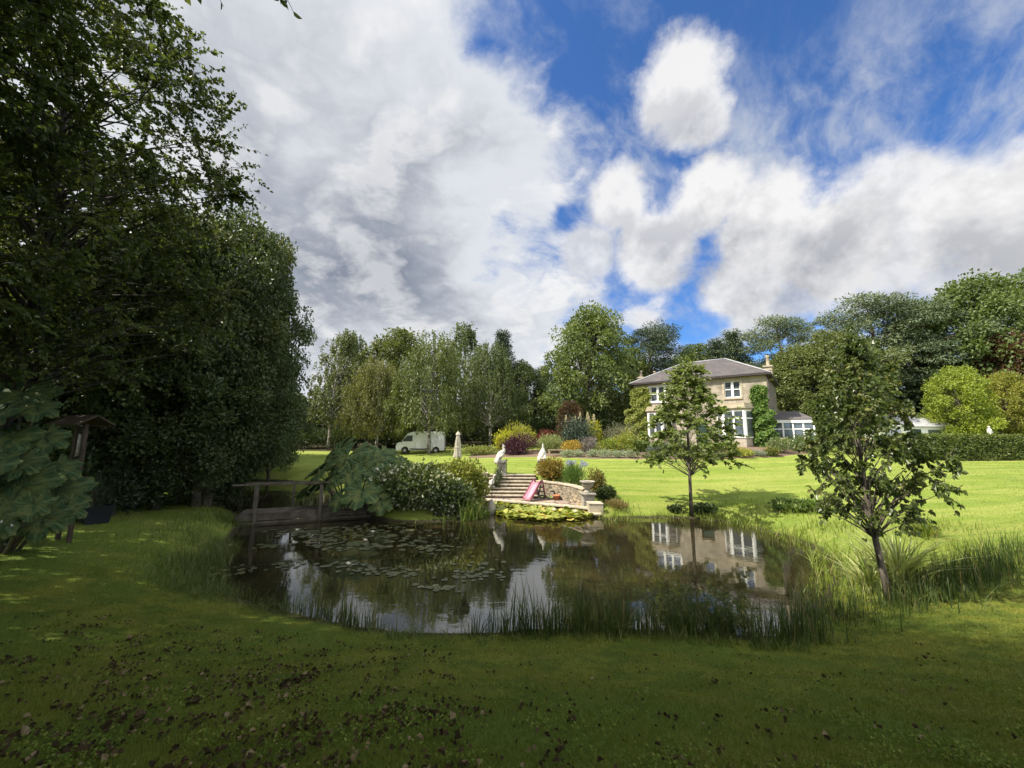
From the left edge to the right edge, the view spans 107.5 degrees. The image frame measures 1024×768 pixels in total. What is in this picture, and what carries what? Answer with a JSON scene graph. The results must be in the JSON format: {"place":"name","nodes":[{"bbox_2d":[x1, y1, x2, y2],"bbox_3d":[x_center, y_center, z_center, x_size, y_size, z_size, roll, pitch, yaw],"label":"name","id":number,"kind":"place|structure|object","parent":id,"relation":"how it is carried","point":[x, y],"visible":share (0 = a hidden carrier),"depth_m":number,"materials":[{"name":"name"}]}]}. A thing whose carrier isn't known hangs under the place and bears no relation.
{"place":"outdoors","nodes":[
{"label":"outdoors","id":0,"kind":"place"},
{"bbox_2d":[0,439,1023,767],"bbox_3d":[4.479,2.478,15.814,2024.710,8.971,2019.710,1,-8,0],"label":"ground","id":1,"kind":"structure","parent":0,"point":[314,457],"depth_m":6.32,"materials":[{"name":"green plant"}]},
{"bbox_2d":[0,360,98,554],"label":"gunnera","id":2,"kind":"object","parent":1,"relation":"on","point":[35,507],"visible":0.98,"depth_m":9.31,"materials":[{"name":"green plant"}]},
{"bbox_2d":[12,416,100,495],"bbox_3d":[-15.943,2.743,12.390,3.672,3.544,2.905,5,-9,-28],"label":"understorey shrub","id":3,"kind":"object","parent":1,"relation":"on","point":[66,451],"visible":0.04,"depth_m":12.69,"materials":[{"name":"green plant"}]},
{"bbox_2d":[48,415,115,542],"bbox_3d":[-12.503,2.749,10.706,1.140,3.718,0.880,-1,-8,12],"label":"bird table","id":4,"kind":"object","parent":1,"relation":"on","point":[87,421],"visible":0.58,"depth_m":10.80,"materials":[{"name":"brown wood"}]},
{"bbox_2d":[77,503,114,524],"bbox_3d":[-14.333,4.470,12.886,0.920,0.580,0.720,-4,-9,28],"label":"planter box","id":5,"kind":"object","parent":1,"relation":"on","point":[102,514],"visible":0.65,"depth_m":12.70,"materials":[{"name":"plastic"}]},
{"bbox_2d":[85,473,111,507],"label":"planter shrub","id":6,"kind":"object","parent":5,"relation":"in","point":[95,493],"visible":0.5,"depth_m":13.01,"materials":[{"name":"green plant"}]},
{"bbox_2d":[0,0,200,367],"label":"birch tree","id":7,"kind":"object","parent":1,"relation":"on","point":[23,263],"visible":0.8,"depth_m":8.31,"materials":[{"name":"green plant"}]},
{"bbox_2d":[82,444,138,513],"bbox_3d":[-15.777,3.576,14.265,2.710,2.888,1.894,1,-8,0],"label":"understorey shrub","id":8,"kind":"object","parent":1,"relation":"on","point":[108,473],"visible":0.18,"depth_m":14.13,"materials":[{"name":"green plant"}]},
{"bbox_2d":[0,95,228,423],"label":"birch tree","id":9,"kind":"object","parent":1,"relation":"on","point":[108,292],"visible":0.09,"depth_m":14.13,"materials":[{"name":"green plant"}]},
{"bbox_2d":[94,467,154,515],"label":"shrub","id":10,"kind":"object","parent":1,"relation":"on","point":[128,494],"visible":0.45,"depth_m":14.58,"materials":[{"name":"green plant"}]},
{"bbox_2d":[0,0,272,428],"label":"birch tree","id":11,"kind":"object","parent":1,"relation":"on","point":[151,178],"visible":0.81,"depth_m":11.06,"materials":[{"name":"green plant"}]},
{"bbox_2d":[102,446,180,513],"bbox_3d":[-15.492,3.730,15.561,3.371,3.134,1.821,1,-8,0],"label":"understorey shrub","id":12,"kind":"object","parent":1,"relation":"on","point":[155,494],"visible":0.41,"depth_m":15.38,"materials":[{"name":"green plant"}]},
{"bbox_2d":[37,285,276,507],"bbox_3d":[-16.384,0.591,17.338,10.605,9.795,9.173,3,-8,-17],"label":"alder tree","id":13,"kind":"object","parent":1,"relation":"on","point":[141,438],"visible":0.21,"depth_m":14.65,"materials":[{"name":"green plant"}]},
{"bbox_2d":[55,193,296,509],"bbox_3d":[-14.789,-1.267,17.529,9.973,13.816,8.626,-4,-9,30],"label":"alder tree","id":14,"kind":"object","parent":1,"relation":"on","point":[200,434],"visible":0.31,"depth_m":15.11,"materials":[{"name":"green plant"}]},
{"bbox_2d":[147,462,228,505],"bbox_3d":[-15.348,4.100,17.655,3.878,3.241,2.638,1,-8,0],"label":"understorey shrub","id":15,"kind":"object","parent":1,"relation":"on","point":[176,499],"visible":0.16,"depth_m":17.31,"materials":[{"name":"green plant"}]},
{"bbox_2d":[97,315,307,506],"bbox_3d":[-14.112,1.038,17.950,7.463,9.407,6.285,8,-11,-43],"label":"alder tree","id":16,"kind":"object","parent":1,"relation":"on","point":[198,483],"visible":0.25,"depth_m":17.05,"materials":[{"name":"green plant"}]},
{"bbox_2d":[110,205,300,507],"bbox_3d":[-14.421,-1.768,18.517,7.093,15.482,8.422,5,-9,-29],"label":"alder tree","id":17,"kind":"object","parent":1,"relation":"on","point":[254,262],"visible":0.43,"depth_m":17.79,"materials":[{"name":"green plant"}]},
{"bbox_2d":[181,466,254,507],"bbox_3d":[-15.277,4.644,19.371,3.663,3.535,2.537,1,-8,0],"label":"understorey shrub","id":18,"kind":"object","parent":1,"relation":"on","point":[217,500],"visible":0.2,"depth_m":19.28,"materials":[{"name":"green plant"}]},
{"bbox_2d":[224,226,317,505],"bbox_3d":[-15.272,-0.963,21.067,7.328,16.769,8.473,3,-8,-18],"label":"alder tree","id":19,"kind":"object","parent":1,"relation":"on","point":[303,333],"visible":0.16,"depth_m":21.93,"materials":[{"name":"green plant"}]},
{"bbox_2d":[250,344,315,481],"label":"alder tree","id":20,"kind":"object","parent":1,"relation":"on","point":[307,429],"visible":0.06,"depth_m":30.96,"materials":[{"name":"green plant"}]},
{"bbox_2d":[232,480,375,524],"bbox_3d":[-9.108,5.723,17.537,6.454,2.390,1.400,4,-9,-22],"label":"footbridge","id":21,"kind":"object","parent":1,"relation":"on","point":[320,511],"visible":0.67,"depth_m":16.85,"materials":[{"name":"brown wood"}]},
{"bbox_2d":[286,425,335,447],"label":"understorey shrub","id":22,"kind":"object","parent":1,"relation":"on","point":[306,439],"visible":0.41,"depth_m":50.68,"materials":[{"name":"green plant"}]},
{"bbox_2d":[304,328,364,449],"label":"birch tree","id":23,"kind":"object","parent":1,"relation":"on","point":[344,341],"visible":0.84,"depth_m":49.65,"materials":[{"name":"green plant"}]},
{"bbox_2d":[311,425,373,447],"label":"understorey shrub","id":24,"kind":"object","parent":1,"relation":"on","point":[338,439],"visible":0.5,"depth_m":52.62,"materials":[{"name":"green plant"}]},
{"bbox_2d":[293,436,410,515],"bbox_3d":[-7.669,4.812,18.426,5.250,4.431,4.735,1,-8,0],"label":"gunnera","id":25,"kind":"object","parent":1,"relation":"on","point":[359,464],"visible":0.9,"depth_m":17.62,"materials":[{"name":"green plant"}]},
{"bbox_2d":[325,329,379,445],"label":"birch tree","id":26,"kind":"object","parent":1,"relation":"on","point":[360,348],"visible":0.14,"depth_m":55.52,"materials":[{"name":"green plant"}]},
{"bbox_2d":[333,354,414,447],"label":"weeping birch","id":27,"kind":"object","parent":1,"relation":"on","point":[370,381],"visible":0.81,"depth_m":41.29,"materials":[{"name":"green plant"}]},
{"bbox_2d":[358,422,413,447],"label":"understorey shrub","id":28,"kind":"object","parent":1,"relation":"on","point":[387,442],"visible":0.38,"depth_m":50.50,"materials":[{"name":"green plant"}]},
{"bbox_2d":[341,326,435,446],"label":"broad tree","id":29,"kind":"object","parent":1,"relation":"on","point":[393,347],"visible":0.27,"depth_m":54.82,"materials":[{"name":"green plant"}]},
{"bbox_2d":[367,457,455,511],"bbox_3d":[-4.738,4.749,17.862,4.245,2.535,2.280,1,-8,0],"label":"variegated shrub","id":30,"kind":"object","parent":1,"relation":"on","point":[410,486],"visible":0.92,"depth_m":17.33,"materials":[{"name":"green plant"}]},
{"bbox_2d":[395,432,445,453],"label":"panel van","id":31,"kind":"object","parent":1,"relation":"on","point":[411,441],"visible":0.95,"depth_m":41.39,"materials":[{"name":"paint"}]},
{"bbox_2d":[382,329,470,453],"bbox_3d":[-9.331,0.797,41.261,9.925,13.922,11.160,1,-8,-2],"label":"weeping birch","id":32,"kind":"object","parent":1,"relation":"on","point":[449,388],"visible":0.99,"depth_m":39.45,"materials":[{"name":"green plant"}]},
{"bbox_2d":[423,472,479,517],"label":"variegated shrub","id":33,"kind":"object","parent":1,"relation":"on","point":[448,504],"visible":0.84,"depth_m":17.49,"materials":[{"name":"green plant"}]},
{"bbox_2d":[415,497,491,523],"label":"iris leaves","id":34,"kind":"object","parent":1,"relation":"on","point":[473,514],"visible":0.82,"depth_m":17.39,"materials":[{"name":"green plant"}]},
{"bbox_2d":[417,424,493,446],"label":"understorey shrub","id":35,"kind":"object","parent":1,"relation":"on","point":[451,438],"visible":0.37,"depth_m":53.35,"materials":[{"name":"green plant"}]},
{"bbox_2d":[425,321,497,446],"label":"birch tree","id":36,"kind":"object","parent":1,"relation":"on","point":[464,337],"visible":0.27,"depth_m":51.15,"materials":[{"name":"green plant"}]},
{"bbox_2d":[436,456,491,505],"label":"yellow shrub","id":37,"kind":"object","parent":1,"relation":"on","point":[473,475],"visible":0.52,"depth_m":18.82,"materials":[{"name":"green plant"}]},
{"bbox_2d":[446,444,498,455],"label":"shrub","id":38,"kind":"object","parent":1,"relation":"on","point":[481,450],"visible":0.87,"depth_m":35.81,"materials":[{"name":"green plant"}]},
{"bbox_2d":[456,340,534,447],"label":"weeping birch","id":39,"kind":"object","parent":1,"relation":"on","point":[493,366],"visible":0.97,"depth_m":44.98,"materials":[{"name":"green plant"}]},
{"bbox_2d":[468,422,532,445],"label":"understorey shrub","id":40,"kind":"object","parent":1,"relation":"on","point":[486,434],"visible":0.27,"depth_m":48.73,"materials":[{"name":"green plant"}]},
{"bbox_2d":[474,328,529,435],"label":"birch tree","id":41,"kind":"object","parent":1,"relation":"on","point":[503,338],"visible":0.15,"depth_m":60.82,"materials":[{"name":"green plant"}]},
{"bbox_2d":[0,611,1017,767],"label":"leaf litter","id":42,"kind":"object","parent":1,"relation":"on","point":[105,726],"visible":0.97,"depth_m":2.86,"materials":[{"name":"brown plant"}]},
{"bbox_2d":[0,220,1021,443],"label":"woodland","id":43,"kind":"object","parent":1,"relation":"on","point":[906,399],"visible":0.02,"depth_m":52.73,"materials":[{"name":"green plant"}]},
{"bbox_2d":[486,474,537,497],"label":"stone steps","id":44,"kind":"structure","parent":1,"relation":"on","point":[516,486],"depth_m":22.94,"materials":[{"name":"beige stone"}]},
{"bbox_2d":[2,457,1023,598],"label":"lawn grass","id":45,"kind":"structure","parent":1,"relation":"on","point":[81,527],"depth_m":14.44,"materials":[{"name":"green plant"}]},
{"bbox_2d":[496,432,536,454],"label":"purple shrub","id":46,"kind":"object","parent":1,"relation":"on","point":[519,444],"visible":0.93,"depth_m":34.71,"materials":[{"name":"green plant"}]},
{"bbox_2d":[502,420,536,450],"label":"yellow shrub","id":47,"kind":"object","parent":1,"relation":"on","point":[515,428],"visible":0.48,"depth_m":37.74,"materials":[{"name":"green plant"}]},
{"bbox_2d":[500,358,557,431],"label":"broad tree","id":48,"kind":"object","parent":1,"relation":"on","point":[527,371],"visible":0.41,"depth_m":58.39,"materials":[{"name":"green plant"}]},
{"bbox_2d":[524,409,561,444],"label":"understorey shrub","id":49,"kind":"object","parent":1,"relation":"on","point":[546,423],"visible":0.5,"depth_m":49.29,"materials":[{"name":"green plant"}]},
{"bbox_2d":[534,433,563,451],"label":"shrub","id":50,"kind":"object","parent":1,"relation":"on","point":[549,442],"visible":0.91,"depth_m":34.95,"materials":[{"name":"green plant"}]},
{"bbox_2d":[534,456,566,480],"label":"orange shrub","id":51,"kind":"object","parent":1,"relation":"on","point":[548,468],"visible":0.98,"depth_m":23.22,"materials":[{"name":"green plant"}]},
{"bbox_2d":[98,490,1023,652],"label":"bank grass","id":52,"kind":"structure","parent":1,"relation":"on","point":[174,576],"depth_m":8.79,"materials":[{"name":"green plant"}]},
{"bbox_2d":[536,480,590,504],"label":"retaining wall","id":53,"kind":"structure","parent":1,"relation":"on","point":[567,492],"depth_m":21.39,"materials":[{"name":"stone"}]},
{"bbox_2d":[554,400,585,441],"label":"copper beech","id":54,"kind":"object","parent":1,"relation":"on","point":[565,406],"visible":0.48,"depth_m":41.35,"materials":[{"name":"brown plant"}]},
{"bbox_2d":[560,461,587,483],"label":"agapanthus","id":55,"kind":"object","parent":1,"relation":"on","point":[573,471],"visible":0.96,"depth_m":22.19,"materials":[{"name":"green plant"}]},
{"bbox_2d":[558,414,598,449],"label":"dwarf conifer","id":56,"kind":"object","parent":1,"relation":"on","point":[576,431],"visible":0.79,"depth_m":35.49,"materials":[{"name":"green plant"}]},
{"bbox_2d":[533,300,644,436],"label":"broad tree","id":57,"kind":"object","parent":1,"relation":"on","point":[575,379],"visible":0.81,"depth_m":45.09,"materials":[{"name":"green plant"}]},
{"bbox_2d":[585,466,607,497],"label":"orange shrub","id":58,"kind":"object","parent":1,"relation":"on","point":[598,478],"visible":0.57,"depth_m":20.82,"materials":[{"name":"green plant"}]},
{"bbox_2d":[581,406,624,444],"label":"understorey shrub","id":59,"kind":"object","parent":1,"relation":"on","point":[606,422],"visible":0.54,"depth_m":43.18,"materials":[{"name":"green plant"}]},
{"bbox_2d":[594,483,616,500],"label":"shrub","id":60,"kind":"object","parent":1,"relation":"on","point":[604,492],"visible":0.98,"depth_m":20.04,"materials":[{"name":"green plant"}]},
{"bbox_2d":[595,435,620,453],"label":"flowering shrub","id":61,"kind":"object","parent":1,"relation":"on","point":[611,444],"visible":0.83,"depth_m":32.46,"materials":[{"name":"green plant"}]},
{"bbox_2d":[590,347,652,433],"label":"broad tree","id":62,"kind":"object","parent":1,"relation":"on","point":[645,369],"visible":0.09,"depth_m":55.22,"materials":[{"name":"green plant"}]},
{"bbox_2d":[612,429,635,452],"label":"flowering shrub","id":63,"kind":"object","parent":1,"relation":"on","point":[623,440],"visible":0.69,"depth_m":33.35,"materials":[{"name":"green plant"}]},
{"bbox_2d":[250,526,1023,652],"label":"rushes","id":64,"kind":"object","parent":1,"relation":"on","point":[966,569],"visible":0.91,"depth_m":7.49,"materials":[{"name":"green plant"}]},
{"bbox_2d":[614,317,693,379],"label":"pine tree","id":65,"kind":"object","parent":1,"relation":"on","point":[657,342],"visible":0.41,"depth_m":56.60,"materials":[{"name":"green plant"}]},
{"bbox_2d":[620,355,754,515],"bbox_3d":[8.642,2.559,18.933,6.106,8.057,5.567,7,-10,-40],"label":"sapling","id":66,"kind":"object","parent":1,"relation":"on","point":[677,391],"visible":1,"depth_m":18.34,"materials":[{"name":"green plant"}]},
{"bbox_2d":[661,343,714,369],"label":"broad tree","id":67,"kind":"object","parent":1,"relation":"on","point":[698,354],"visible":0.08,"depth_m":65.85,"materials":[{"name":"green plant"}]},
{"bbox_2d":[629,355,779,446],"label":"country house","id":68,"kind":"structure","parent":1,"relation":"on","point":[731,383],"depth_m":36.18,"materials":[{"name":"stone"}]},
{"bbox_2d":[624,386,651,441],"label":"ivy","id":69,"kind":"object","parent":68,"relation":"attached to","point":[640,397],"visible":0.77,"depth_m":40.51,"materials":[{"name":"green plant"}]},
{"bbox_2d":[645,406,671,442],"bbox_3d":[15.001,4.852,38.762,2.850,5.000,1.373,-6,-10,39],"label":"bay window","id":70,"kind":"structure","parent":68,"relation":"in","point":[649,410],"depth_m":38.59,"materials":[{"name":"stone"}]},
{"bbox_2d":[722,379,742,399],"bbox_3d":[20.858,0.493,35.550,1.670,1.920,0.300,-6,-10,39],"label":"window","id":71,"kind":"structure","parent":68,"relation":"in","point":[733,389],"depth_m":35.55,"materials":[{"name":"white paint"}]},
{"bbox_2d":[716,403,754,446],"bbox_3d":[20.467,4.284,34.386,3.400,5.000,1.378,-6,-10,39],"label":"bay window","id":72,"kind":"structure","parent":68,"relation":"in","point":[746,429],"depth_m":33.79,"materials":[{"name":"stone"}]},
{"bbox_2d":[748,384,779,446],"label":"ivy","id":73,"kind":"object","parent":68,"relation":"attached to","point":[762,415],"visible":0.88,"depth_m":33.49,"materials":[{"name":"green plant"}]},
{"bbox_2d":[624,573,785,639],"bbox_3d":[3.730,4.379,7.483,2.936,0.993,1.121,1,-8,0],"label":"bank foliage","id":74,"kind":"object","parent":1,"relation":"on","point":[731,606],"visible":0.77,"depth_m":7.44,"materials":[{"name":"green plant"}]},
{"bbox_2d":[701,337,724,360],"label":"fir tree","id":75,"kind":"object","parent":1,"relation":"on","point":[713,348],"visible":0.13,"depth_m":62.96,"materials":[{"name":"green plant"}]},
{"bbox_2d":[715,328,755,366],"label":"fir tree","id":76,"kind":"object","parent":1,"relation":"on","point":[731,348],"visible":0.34,"depth_m":60.71,"materials":[{"name":"green plant"}]},
{"bbox_2d":[764,436,795,451],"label":"flowering shrub","id":77,"kind":"object","parent":1,"relation":"on","point":[778,442],"visible":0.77,"depth_m":30.83,"materials":[{"name":"green plant"}]},
{"bbox_2d":[736,314,827,410],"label":"pine tree","id":78,"kind":"object","parent":1,"relation":"on","point":[766,341],"visible":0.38,"depth_m":56.30,"materials":[{"name":"green plant"}]},
{"bbox_2d":[767,497,815,511],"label":"waterside shrub","id":79,"kind":"object","parent":1,"relation":"on","point":[784,504],"visible":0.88,"depth_m":17.02,"materials":[{"name":"green plant"}]},
{"bbox_2d":[773,411,815,448],"bbox_3d":[26.581,4.773,35.151,3.220,4.350,4.350,-6,-10,39],"label":"conservatory","id":80,"kind":"object","parent":1,"relation":"on","point":[792,422],"visible":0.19,"depth_m":33.90,"materials":[{"name":"white glass"}]},
{"bbox_2d":[594,497,1008,604],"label":"reeds","id":81,"kind":"object","parent":1,"relation":"on","point":[794,528],"visible":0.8,"depth_m":13.78,"materials":[{"name":"green plant"}]},
{"bbox_2d":[758,340,851,432],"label":"broad tree","id":82,"kind":"object","parent":1,"relation":"on","point":[783,363],"visible":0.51,"depth_m":45.96,"materials":[{"name":"green plant"}]},
{"bbox_2d":[781,328,911,436],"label":"broad tree","id":83,"kind":"object","parent":1,"relation":"on","point":[832,341],"visible":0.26,"depth_m":45.48,"materials":[{"name":"green plant"}]},
{"bbox_2d":[819,538,922,596],"bbox_3d":[8.961,4.623,9.527,2.282,1.169,2.127,-2,-8,16],"label":"iris clump","id":84,"kind":"object","parent":1,"relation":"on","point":[865,571],"visible":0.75,"depth_m":9.39,"materials":[{"name":"green plant"}]},
{"bbox_2d":[811,290,951,398],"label":"pine tree","id":85,"kind":"object","parent":1,"relation":"on","point":[859,322],"visible":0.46,"depth_m":52.89,"materials":[{"name":"green plant"}]},
{"bbox_2d":[793,325,972,602],"bbox_3d":[8.439,1.797,8.850,3.005,6.627,2.923,-2,-8,19],"label":"sapling","id":86,"kind":"object","parent":1,"relation":"on","point":[854,357],"visible":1,"depth_m":8.68,"materials":[{"name":"green plant"}]},
{"bbox_2d":[826,523,983,589],"bbox_3d":[9.807,4.381,9.644,3.329,1.500,3.260,1,-8,0],"label":"iris clump","id":87,"kind":"object","parent":1,"relation":"on","point":[904,564],"visible":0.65,"depth_m":9.34,"materials":[{"name":"green plant"}]},
{"bbox_2d":[855,415,957,442],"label":"outbuilding","id":88,"kind":"structure","parent":1,"relation":"on","point":[924,425],"depth_m":40.80,"materials":[{"name":"white paint"}]},
{"bbox_2d":[898,511,962,540],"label":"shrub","id":89,"kind":"object","parent":1,"relation":"on","point":[923,534],"visible":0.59,"depth_m":12.78,"materials":[{"name":"green plant"}]},
{"bbox_2d":[864,294,1008,401],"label":"pine tree","id":90,"kind":"object","parent":1,"relation":"on","point":[942,345],"visible":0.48,"depth_m":50.41,"materials":[{"name":"green plant"}]},
{"bbox_2d":[890,432,1023,460],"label":"clipped hedge","id":91,"kind":"object","parent":1,"relation":"on","point":[995,447],"visible":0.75,"depth_m":30.04,"materials":[{"name":"green plant"}]},
{"bbox_2d":[895,268,1023,419],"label":"broad tree","id":92,"kind":"object","parent":1,"relation":"on","point":[988,297],"visible":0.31,"depth_m":48.81,"materials":[{"name":"green plant"}]},
{"bbox_2d":[919,365,1009,434],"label":"maple tree","id":93,"kind":"object","parent":1,"relation":"on","point":[952,380],"visible":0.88,"depth_m":39.32,"materials":[{"name":"green plant"}]},
{"bbox_2d":[964,328,1023,420],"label":"copper beech","id":94,"kind":"object","parent":1,"relation":"on","point":[995,349],"visible":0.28,"depth_m":46.45,"materials":[{"name":"green plant"}]},
{"bbox_2d":[972,370,1023,433],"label":"maple tree","id":95,"kind":"object","parent":1,"relation":"on","point":[1003,381],"visible":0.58,"depth_m":40.45,"materials":[{"name":"green plant"}]},
{"bbox_2d":[0,0,1023,402],"label":"sky","id":96,"kind":"structure","parent":0,"point":[708,168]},
{"bbox_2d":[208,480,831,635],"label":"pond water","id":97,"kind":"structure","parent":0,"point":[641,552],"depth_m":11.26,"materials":[{"name":"liquid"}]},
{"bbox_2d":[494,499,594,521],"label":"water lily","id":98,"kind":"object","parent":97,"relation":"on","point":[528,511],"visible":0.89,"depth_m":18.09,"materials":[{"name":"green plant"}]},
{"bbox_2d":[484,497,585,509],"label":"terrace paving","id":99,"kind":"structure","parent":0,"point":[547,500],"depth_m":20.95,"materials":[{"name":"stone"}]},
{"bbox_2d":[523,478,545,499],"bbox_3d":[1.285,6.021,21.523,0.640,1.150,1.539,-6,-10,38],"label":"toddler slide","id":100,"kind":"object","parent":99,"relation":"on","point":[531,491],"visible":1,"depth_m":21.48,"materials":[{"name":"pink plastic"}]},
{"bbox_2d":[486,498,587,509],"bbox_3d":[1.241,6.375,20.021,6.038,0.094,0.519,-3,-9,23],"label":"terrace coping","id":101,"kind":"object","parent":99,"relation":"on","point":[544,504],"visible":0.91,"depth_m":19.87,"materials":[{"name":"stone"}]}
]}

